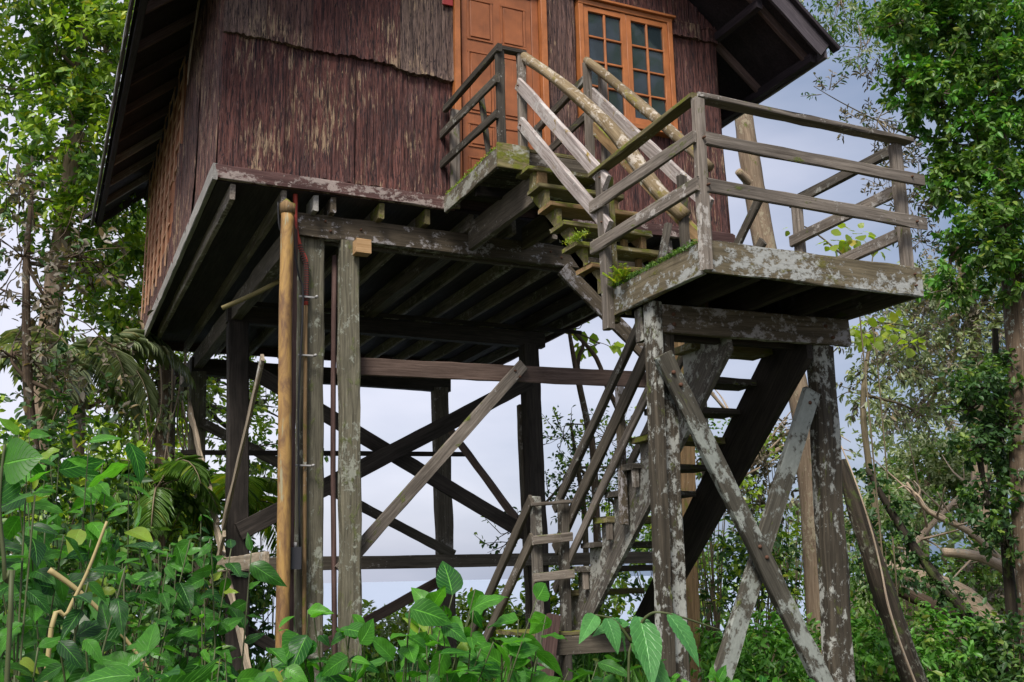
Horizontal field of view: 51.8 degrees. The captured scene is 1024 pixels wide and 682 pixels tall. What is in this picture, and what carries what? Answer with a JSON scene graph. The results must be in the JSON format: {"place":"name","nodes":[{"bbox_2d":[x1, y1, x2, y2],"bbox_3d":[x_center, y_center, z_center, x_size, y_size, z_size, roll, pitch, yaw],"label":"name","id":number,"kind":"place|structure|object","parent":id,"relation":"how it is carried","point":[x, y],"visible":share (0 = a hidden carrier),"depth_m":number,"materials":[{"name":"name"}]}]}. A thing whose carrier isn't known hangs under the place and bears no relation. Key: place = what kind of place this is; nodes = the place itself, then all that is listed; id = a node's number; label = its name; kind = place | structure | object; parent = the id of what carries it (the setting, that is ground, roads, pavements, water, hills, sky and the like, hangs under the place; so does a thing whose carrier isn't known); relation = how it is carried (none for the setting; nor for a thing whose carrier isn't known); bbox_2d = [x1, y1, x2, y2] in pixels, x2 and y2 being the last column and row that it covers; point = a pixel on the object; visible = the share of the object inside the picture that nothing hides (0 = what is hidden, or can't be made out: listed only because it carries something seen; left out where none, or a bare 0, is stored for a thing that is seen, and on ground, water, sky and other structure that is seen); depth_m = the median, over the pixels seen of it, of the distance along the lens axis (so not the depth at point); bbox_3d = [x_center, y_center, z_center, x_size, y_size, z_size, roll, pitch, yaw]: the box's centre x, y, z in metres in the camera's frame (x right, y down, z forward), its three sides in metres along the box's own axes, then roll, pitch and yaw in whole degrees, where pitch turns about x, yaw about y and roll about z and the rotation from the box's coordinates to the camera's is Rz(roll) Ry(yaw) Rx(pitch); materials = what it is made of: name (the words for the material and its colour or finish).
{"place":"outdoors","nodes":[
{"label":"outdoors","id":0,"kind":"place"},
{"bbox_2d":[0,0,1023,584],"label":"sky","id":1,"kind":"structure","parent":0,"point":[391,415],"materials":[{"name":"white"}]},
{"bbox_2d":[136,572,973,664],"bbox_3d":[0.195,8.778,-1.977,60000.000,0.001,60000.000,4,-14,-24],"label":"sea","id":2,"kind":"structure","parent":0,"point":[380,594],"depth_m":690.12,"materials":[{"name":"grey liquid"}]},
{"bbox_2d":[390,582,1002,681],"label":"ground","id":3,"kind":"structure","parent":0,"point":[796,668],"depth_m":31.60,"materials":[{"name":"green plant"}]},
{"bbox_2d":[0,437,42,681],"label":"round leaf stem","id":4,"kind":"object","parent":3,"relation":"on","point":[20,459],"visible":1,"depth_m":1.03,"materials":[{"name":"green plant"}]},
{"bbox_2d":[0,0,149,521],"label":"broadleaf tree","id":5,"kind":"object","parent":3,"relation":"on","point":[79,94],"visible":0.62,"depth_m":16.78,"materials":[{"name":"green plant"}]},
{"bbox_2d":[0,381,152,649],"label":"shrub","id":6,"kind":"object","parent":3,"relation":"on","point":[120,486],"visible":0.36,"depth_m":10.12,"materials":[{"name":"green plant"}]},
{"bbox_2d":[0,137,153,515],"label":"sparse tree","id":7,"kind":"object","parent":3,"relation":"on","point":[27,378],"visible":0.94,"depth_m":12.23,"materials":[{"name":"green plant"}]},
{"bbox_2d":[0,418,153,678],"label":"bright shrub","id":8,"kind":"object","parent":3,"relation":"on","point":[96,490],"visible":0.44,"depth_m":4.14,"materials":[{"name":"green plant"}]},
{"bbox_2d":[0,493,168,681],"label":"mixed weeds","id":9,"kind":"object","parent":3,"relation":"on","point":[106,625],"visible":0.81,"depth_m":2.32,"materials":[{"name":"green plant"}]},
{"bbox_2d":[0,406,188,641],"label":"wood","id":10,"kind":"object","parent":3,"relation":"on","point":[177,446],"visible":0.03,"depth_m":21.84,"materials":[{"name":"green plant"}]},
{"bbox_2d":[0,326,195,592],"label":"palm tree","id":11,"kind":"object","parent":3,"relation":"on","point":[150,346],"visible":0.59,"depth_m":13.98,"materials":[{"name":"green plant"}]},
{"bbox_2d":[44,521,157,681],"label":"dry stem","id":12,"kind":"object","parent":3,"relation":"on","point":[66,581],"visible":0.6,"depth_m":2.74,"materials":[{"name":"grey plant"}]},
{"bbox_2d":[0,511,213,681],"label":"fine leaved shrub","id":13,"kind":"object","parent":3,"relation":"on","point":[115,544],"visible":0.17,"depth_m":3.78,"materials":[{"name":"green plant"}]},
{"bbox_2d":[5,437,225,637],"bbox_3d":[-4.606,2.671,11.780,2.142,3.277,2.669,-9,-15,30],"label":"shrub","id":14,"kind":"object","parent":3,"relation":"on","point":[187,511],"visible":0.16,"depth_m":12.01,"materials":[{"name":"green plant"}]},
{"bbox_2d":[0,509,236,681],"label":"shrub","id":15,"kind":"object","parent":3,"relation":"on","point":[67,565],"visible":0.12,"depth_m":8.14,"materials":[{"name":"green plant"}]},
{"bbox_2d":[0,518,275,664],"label":"wood","id":16,"kind":"object","parent":3,"relation":"on","point":[256,650],"visible":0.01,"depth_m":17.07,"materials":[{"name":"green plant"}]},
{"bbox_2d":[0,494,286,681],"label":"glossy shrub","id":17,"kind":"object","parent":3,"relation":"on","point":[54,590],"visible":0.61,"depth_m":3.47,"materials":[{"name":"green plant"}]},
{"bbox_2d":[82,610,236,681],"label":"pinnate weed","id":18,"kind":"object","parent":3,"relation":"on","point":[159,654],"visible":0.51,"depth_m":2.92,"materials":[{"name":"green plant"}]},
{"bbox_2d":[100,455,221,670],"bbox_3d":[-3.973,2.723,11.604,1.379,2.998,1.832,4,-14,-24],"label":"young palm","id":19,"kind":"object","parent":3,"relation":"on","point":[179,473],"visible":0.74,"depth_m":11.51,"materials":[{"name":"green plant"}]},
{"bbox_2d":[57,210,295,582],"bbox_3d":[-6.040,2.153,19.538,3.198,10.003,5.980,-10,-15,34],"label":"vine hung tree","id":20,"kind":"object","parent":3,"relation":"on","point":[214,409],"visible":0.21,"depth_m":18.53,"materials":[{"name":"green plant"}]},
{"bbox_2d":[135,353,188,499],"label":"hanging vines","id":21,"kind":"object","parent":20,"relation":"hanging from","point":[150,435],"visible":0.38,"depth_m":18.12,"materials":[{"name":"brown plant"}]},
{"bbox_2d":[109,490,259,657],"bbox_3d":[-4.286,3.221,13.047,2.173,2.689,1.730,4,-14,-24],"label":"shrub","id":22,"kind":"object","parent":3,"relation":"on","point":[184,575],"visible":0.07,"depth_m":13.11,"materials":[{"name":"green plant"}]},
{"bbox_2d":[79,658,298,681],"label":"leaved plant","id":23,"kind":"object","parent":3,"relation":"on","point":[176,673],"visible":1,"depth_m":2.08,"materials":[{"name":"green plant"}]},
{"bbox_2d":[178,537,276,676],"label":"shrub","id":24,"kind":"object","parent":3,"relation":"on","point":[258,594],"visible":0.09,"depth_m":16.54,"materials":[{"name":"green plant"}]},
{"bbox_2d":[168,473,294,555],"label":"palm","id":25,"kind":"object","parent":3,"relation":"on","point":[258,488],"visible":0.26,"depth_m":17.04,"materials":[{"name":"green plant"}]},
{"bbox_2d":[219,429,329,662],"bbox_3d":[-4.843,5.707,21.205,2.377,8.016,1.414,4,-14,-24],"label":"shrub","id":26,"kind":"object","parent":3,"relation":"on","point":[264,442],"visible":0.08,"depth_m":21.53,"materials":[{"name":"green plant"}]},
{"bbox_2d":[275,198,294,681],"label":"wooden pole","id":27,"kind":"object","parent":3,"relation":"on","point":[284,469],"visible":0.94,"depth_m":9.03,"materials":[{"name":"orange paint"}]},
{"bbox_2d":[277,202,303,546],"bbox_3d":[-1.958,0.251,9.252,0.297,3.062,0.121,4,-14,-24],"label":"black cable","id":28,"kind":"object","parent":27,"relation":"attached to","point":[298,455],"visible":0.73,"depth_m":9.28,"materials":[{"name":"rubber"}]},
{"bbox_2d":[289,205,297,631],"bbox_3d":[-1.897,1.246,9.100,0.109,5.157,0.039,4,-14,-24],"label":"wooden batten","id":29,"kind":"object","parent":3,"relation":"on","point":[294,315],"visible":0.51,"depth_m":9.24,"materials":[{"name":"red wood"}]},
{"bbox_2d":[290,542,301,569],"bbox_3d":[-1.833,1.819,8.928,0.092,0.225,0.082,4,-14,-24],"label":"junction box","id":30,"kind":"object","parent":29,"relation":"attached to","point":[296,557],"visible":0.87,"depth_m":8.89,"materials":[{"name":"grey plastic"}]},
{"bbox_2d":[255,614,378,662],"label":"shrub","id":31,"kind":"object","parent":3,"relation":"on","point":[329,633],"visible":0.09,"depth_m":18.63,"materials":[{"name":"green plant"}]},
{"bbox_2d":[330,255,337,654],"bbox_3d":[-1.581,1.520,9.436,0.152,4.751,0.051,10,-17,-41],"label":"thin pole","id":32,"kind":"object","parent":3,"relation":"on","point":[333,454],"visible":0.92,"depth_m":9.52,"materials":[{"name":"red wood"}]},
{"bbox_2d":[324,599,460,659],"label":"shrub","id":33,"kind":"object","parent":3,"relation":"on","point":[400,621],"visible":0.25,"depth_m":19.88,"materials":[{"name":"green plant"}]},
{"bbox_2d":[263,561,566,681],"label":"creeping vine","id":34,"kind":"object","parent":3,"relation":"on","point":[426,614],"visible":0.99,"depth_m":3.19,"materials":[{"name":"green plant"}]},
{"bbox_2d":[82,0,840,681],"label":"stilt house","id":35,"kind":"structure","parent":3,"relation":"on","point":[232,124],"depth_m":11.01,"materials":[{"name":"red wood"}]},
{"bbox_2d":[221,278,279,309],"bbox_3d":[-2.632,-0.483,10.725,0.625,0.351,0.052,0,-13,-5],"label":"bamboo stick","id":36,"kind":"object","parent":35,"relation":"attached to","point":[250,295],"visible":0.86,"depth_m":10.70,"materials":[{"name":"brown wood"}]},
{"bbox_2d":[293,194,317,634],"bbox_3d":[-1.851,0.926,9.211,0.249,4.722,0.109,4,-14,-24],"label":"ridged conduit","id":37,"kind":"object","parent":35,"relation":"attached to","point":[305,354],"visible":0.91,"depth_m":9.30,"materials":[{"name":"grey metal"}]},
{"bbox_2d":[460,0,533,177],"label":"door","id":38,"kind":"structure","parent":35,"relation":"in","point":[484,24],"depth_m":10.69,"materials":[{"name":"wood"}]},
{"bbox_2d":[574,0,681,137],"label":"window","id":39,"kind":"structure","parent":35,"relation":"in","point":[634,44],"depth_m":11.40,"materials":[{"name":"orange paint"}]},
{"bbox_2d":[279,636,666,681],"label":"glossy ground shrub","id":40,"kind":"object","parent":3,"relation":"on","point":[386,649],"visible":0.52,"depth_m":3.94,"materials":[{"name":"green plant"}]},
{"bbox_2d":[434,587,524,643],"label":"shrub","id":41,"kind":"object","parent":3,"relation":"on","point":[464,608],"visible":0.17,"depth_m":20.85,"materials":[{"name":"green plant"}]},
{"bbox_2d":[474,405,649,565],"bbox_3d":[1.260,3.172,17.824,3.749,4.276,1.393,4,-14,-24],"label":"leaved tree","id":42,"kind":"object","parent":3,"relation":"on","point":[561,456],"visible":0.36,"depth_m":18.00,"materials":[{"name":"green plant"}]},
{"bbox_2d":[497,564,640,660],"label":"shrub","id":43,"kind":"object","parent":3,"relation":"on","point":[554,601],"visible":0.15,"depth_m":16.19,"materials":[{"name":"green plant"}]},
{"bbox_2d":[565,322,631,656],"bbox_3d":[1.308,2.312,17.004,1.548,5.679,0.661,4,-14,-24],"label":"bare sapling","id":44,"kind":"object","parent":3,"relation":"on","point":[577,356],"visible":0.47,"depth_m":17.29,"materials":[{"name":"brown plant"}]},
{"bbox_2d":[206,611,1022,681],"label":"ground cover","id":45,"kind":"object","parent":3,"relation":"on","point":[596,660],"visible":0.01,"depth_m":14.08,"materials":[{"name":"green plant"}]},
{"bbox_2d":[218,627,1023,681],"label":"grass","id":46,"kind":"structure","parent":3,"relation":"on","point":[639,675],"depth_m":13.72,"materials":[{"name":"green plant"}]},
{"bbox_2d":[465,201,812,680],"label":"staircase","id":47,"kind":"structure","parent":3,"relation":"on","point":[771,385],"depth_m":8.60,"materials":[{"name":"brown wood"}]},
{"bbox_2d":[579,611,720,681],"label":"ribbed leaf plant","id":48,"kind":"object","parent":3,"relation":"on","point":[645,640],"visible":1,"depth_m":3.38,"materials":[{"name":"green plant"}]},
{"bbox_2d":[589,502,720,617],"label":"shrub","id":49,"kind":"object","parent":3,"relation":"on","point":[648,536],"visible":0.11,"depth_m":20.46,"materials":[{"name":"green plant"}]},
{"bbox_2d":[695,419,760,642],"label":"shrub","id":50,"kind":"object","parent":3,"relation":"on","point":[716,615],"visible":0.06,"depth_m":17.43,"materials":[{"name":"green plant"}]},
{"bbox_2d":[668,664,814,681],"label":"weeds","id":51,"kind":"object","parent":3,"relation":"on","point":[720,675],"visible":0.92,"depth_m":5.84,"materials":[{"name":"green plant"}]},
{"bbox_2d":[698,512,804,658],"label":"shrub","id":52,"kind":"object","parent":3,"relation":"on","point":[737,571],"visible":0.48,"depth_m":15.33,"materials":[{"name":"green plant"}]},
{"bbox_2d":[701,417,802,654],"bbox_3d":[4.294,3.077,16.945,2.388,4.052,1.658,4,-14,-24],"label":"shrub","id":53,"kind":"object","parent":3,"relation":"on","point":[758,503],"visible":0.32,"depth_m":17.01,"materials":[{"name":"green plant"}]},
{"bbox_2d":[711,390,796,474],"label":"dead branch","id":54,"kind":"object","parent":53,"relation":"attached to","point":[714,396],"visible":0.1,"depth_m":18.27,"materials":[{"name":"beige wood"}]},
{"bbox_2d":[742,411,854,507],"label":"dead branch","id":55,"kind":"object","parent":53,"relation":"attached to","point":[777,449],"visible":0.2,"depth_m":17.11,"materials":[{"name":"beige wood"}]},
{"bbox_2d":[588,91,927,681],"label":"lookout deck","id":56,"kind":"structure","parent":3,"relation":"on","point":[760,297],"depth_m":7.07,"materials":[{"name":"grey wood"}]},
{"bbox_2d":[440,43,713,314],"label":"staircase","id":57,"kind":"structure","parent":56,"relation":"on","point":[511,182],"depth_m":9.01,"materials":[{"name":"brown wood"}]},
{"bbox_2d":[445,146,495,194],"bbox_3d":[-0.355,-1.533,9.524,0.108,0.061,1.278,4,-14,-24],"label":"moss fringe","id":58,"kind":"object","parent":57,"relation":"on","point":[461,179],"visible":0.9,"depth_m":9.52,"materials":[{"name":"green plant"}]},
{"bbox_2d":[562,227,590,245],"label":"moss tuft","id":59,"kind":"object","parent":57,"relation":"on","point":[576,236],"visible":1,"depth_m":7.94,"materials":[{"name":"green plant"}]},
{"bbox_2d":[602,263,632,287],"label":"fern","id":60,"kind":"object","parent":56,"relation":"on","point":[621,275],"visible":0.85,"depth_m":7.29,"materials":[{"name":"green plant"}]},
{"bbox_2d":[611,239,697,288],"bbox_3d":[0.920,-0.490,7.043,0.104,0.080,1.184,4,-14,-24],"label":"moss fringe","id":61,"kind":"object","parent":56,"relation":"on","point":[631,275],"visible":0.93,"depth_m":6.92,"materials":[{"name":"green plant"}]},
{"bbox_2d":[689,610,856,681],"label":"shrub","id":62,"kind":"object","parent":3,"relation":"on","point":[744,670],"visible":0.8,"depth_m":10.31,"materials":[{"name":"green plant"}]},
{"bbox_2d":[735,114,821,654],"bbox_3d":[3.772,-1.614,15.621,1.087,12.759,0.334,4,-14,-24],"label":"leaning trunk","id":63,"kind":"object","parent":3,"relation":"on","point":[749,172],"visible":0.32,"depth_m":14.95,"materials":[{"name":"brown plant"}]},
{"bbox_2d":[605,511,1016,633],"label":"shrubs","id":64,"kind":"object","parent":3,"relation":"on","point":[852,588],"visible":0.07,"depth_m":24.17,"materials":[{"name":"green plant"}]},
{"bbox_2d":[790,485,886,619],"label":"shrub","id":65,"kind":"object","parent":3,"relation":"on","point":[845,521],"visible":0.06,"depth_m":27.40,"materials":[{"name":"green plant"}]},
{"bbox_2d":[784,223,894,676],"bbox_3d":[3.778,1.270,11.582,1.449,5.445,0.464,4,-14,-24],"label":"broad leaf sapling","id":66,"kind":"object","parent":3,"relation":"on","point":[843,246],"visible":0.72,"depth_m":12.06,"materials":[{"name":"green plant"}]},
{"bbox_2d":[722,363,1011,634],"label":"wood","id":67,"kind":"object","parent":3,"relation":"on","point":[878,445],"visible":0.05,"depth_m":40.09,"materials":[{"name":"green plant"}]},
{"bbox_2d":[791,597,965,681],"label":"shrub","id":68,"kind":"object","parent":3,"relation":"on","point":[862,639],"visible":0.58,"depth_m":10.27,"materials":[{"name":"green plant"}]},
{"bbox_2d":[842,459,928,681],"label":"mossy leaning trunk","id":69,"kind":"object","parent":3,"relation":"on","point":[859,521],"visible":0.85,"depth_m":9.63,"materials":[{"name":"brown plant"}]},
{"bbox_2d":[841,445,915,681],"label":"climbing vine","id":70,"kind":"object","parent":69,"relation":"attached to","point":[899,641],"visible":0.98,"depth_m":9.53,"materials":[{"name":"beige wood"}]},
{"bbox_2d":[849,310,926,598],"bbox_3d":[4.834,1.926,13.046,1.197,4.744,0.582,4,-14,-24],"label":"broad leaf shrub","id":71,"kind":"object","parent":3,"relation":"on","point":[878,343],"visible":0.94,"depth_m":13.40,"materials":[{"name":"green plant"}]},
{"bbox_2d":[799,0,977,78],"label":"slender tree","id":72,"kind":"object","parent":3,"relation":"on","point":[852,7],"visible":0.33,"depth_m":20.17,"materials":[{"name":"green plant"}]},
{"bbox_2d":[844,493,933,674],"bbox_3d":[4.832,3.257,13.887,1.452,2.501,1.438,-9,-15,31],"label":"shrub","id":73,"kind":"object","parent":3,"relation":"on","point":[908,572],"visible":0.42,"depth_m":13.80,"materials":[{"name":"green plant"}]},
{"bbox_2d":[834,298,953,559],"bbox_3d":[6.097,2.056,15.905,2.664,5.693,1.214,7,-15,-32],"label":"drooping tree","id":74,"kind":"object","parent":3,"relation":"on","point":[898,412],"visible":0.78,"depth_m":15.94,"materials":[{"name":"green plant"}]},
{"bbox_2d":[846,471,952,643],"bbox_3d":[7.668,4.208,20.463,1.824,3.423,1.534,4,-14,-24],"label":"shrub","id":75,"kind":"object","parent":3,"relation":"on","point":[901,491],"visible":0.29,"depth_m":20.59,"materials":[{"name":"green plant"}]},
{"bbox_2d":[893,582,964,622],"bbox_3d":[6.629,4.082,15.962,2.354,1.220,0.278,1,-13,-9],"label":"fallen log","id":76,"kind":"object","parent":3,"relation":"on","point":[913,596],"visible":0.23,"depth_m":15.86,"materials":[{"name":"brown wood"}]},
{"bbox_2d":[853,253,1007,588],"bbox_3d":[13.425,2.661,31.681,6.891,11.845,4.392,0,-13,-6],"label":"pale tree","id":77,"kind":"object","parent":3,"relation":"on","point":[973,328],"visible":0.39,"depth_m":31.67,"materials":[{"name":"green plant"}]},
{"bbox_2d":[871,457,1000,577],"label":"dead branch","id":78,"kind":"object","parent":3,"relation":"on","point":[961,526],"visible":0.65,"depth_m":15.83,"materials":[{"name":"beige wood"}]},
{"bbox_2d":[864,424,1008,614],"bbox_3d":[15.556,6.130,37.417,8.099,7.284,3.841,7,-15,-34],"label":"round tree","id":79,"kind":"object","parent":3,"relation":"on","point":[932,454],"visible":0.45,"depth_m":36.62,"materials":[{"name":"green plant"}]},
{"bbox_2d":[852,463,1021,679],"bbox_3d":[4.799,2.689,11.877,1.630,2.692,0.569,-4,-13,10],"label":"ivy clad branch","id":80,"kind":"object","parent":3,"relation":"on","point":[946,588],"visible":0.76,"depth_m":11.99,"materials":[{"name":"green plant"}]},
{"bbox_2d":[854,0,1023,660],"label":"broadleaf tree","id":81,"kind":"object","parent":3,"relation":"on","point":[966,70],"visible":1,"depth_m":14.67,"materials":[{"name":"green plant"}]},
{"bbox_2d":[801,54,965,267],"bbox_3d":[5.950,-2.599,15.297,4.113,3.165,0.964,4,-14,-24],"label":"overhanging bough","id":82,"kind":"object","parent":81,"relation":"attached to","point":[885,122],"visible":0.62,"depth_m":14.91,"materials":[{"name":"green plant"}]},
{"bbox_2d":[877,597,1006,681],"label":"shrub","id":83,"kind":"object","parent":3,"relation":"on","point":[936,634],"visible":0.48,"depth_m":11.36,"materials":[{"name":"green plant"}]},
{"bbox_2d":[891,442,993,563],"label":"dead branch","id":84,"kind":"object","parent":3,"relation":"on","point":[933,523],"visible":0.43,"depth_m":16.97,"materials":[{"name":"beige wood"}]},
{"bbox_2d":[920,620,966,647],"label":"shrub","id":85,"kind":"object","parent":3,"relation":"on","point":[926,632],"visible":0.14,"depth_m":12.67,"materials":[{"name":"green plant"}]},
{"bbox_2d":[884,560,1022,657],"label":"fallen log","id":86,"kind":"object","parent":3,"relation":"on","point":[978,599],"visible":0.1,"depth_m":14.31,"materials":[{"name":"beige wood"}]},
{"bbox_2d":[942,548,1015,581],"bbox_3d":[6.752,3.242,15.045,1.191,0.609,0.262,-2,-13,4],"label":"fallen log","id":87,"kind":"object","parent":86,"relation":"on","point":[993,562],"visible":0.67,"depth_m":15.04,"materials":[{"name":"beige wood"}]},
{"bbox_2d":[927,532,1016,631],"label":"shrub","id":88,"kind":"object","parent":3,"relation":"on","point":[977,569],"visible":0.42,"depth_m":18.33,"materials":[{"name":"green plant"}]},
{"bbox_2d":[937,328,1023,668],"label":"ivy column","id":89,"kind":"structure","parent":3,"relation":"on","point":[996,413],"depth_m":14.00,"materials":[{"name":"green plant"}]},
{"bbox_2d":[948,597,1023,681],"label":"shrub","id":90,"kind":"object","parent":3,"relation":"on","point":[1001,630],"visible":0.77,"depth_m":11.15,"materials":[{"name":"green plant"}]}
]}

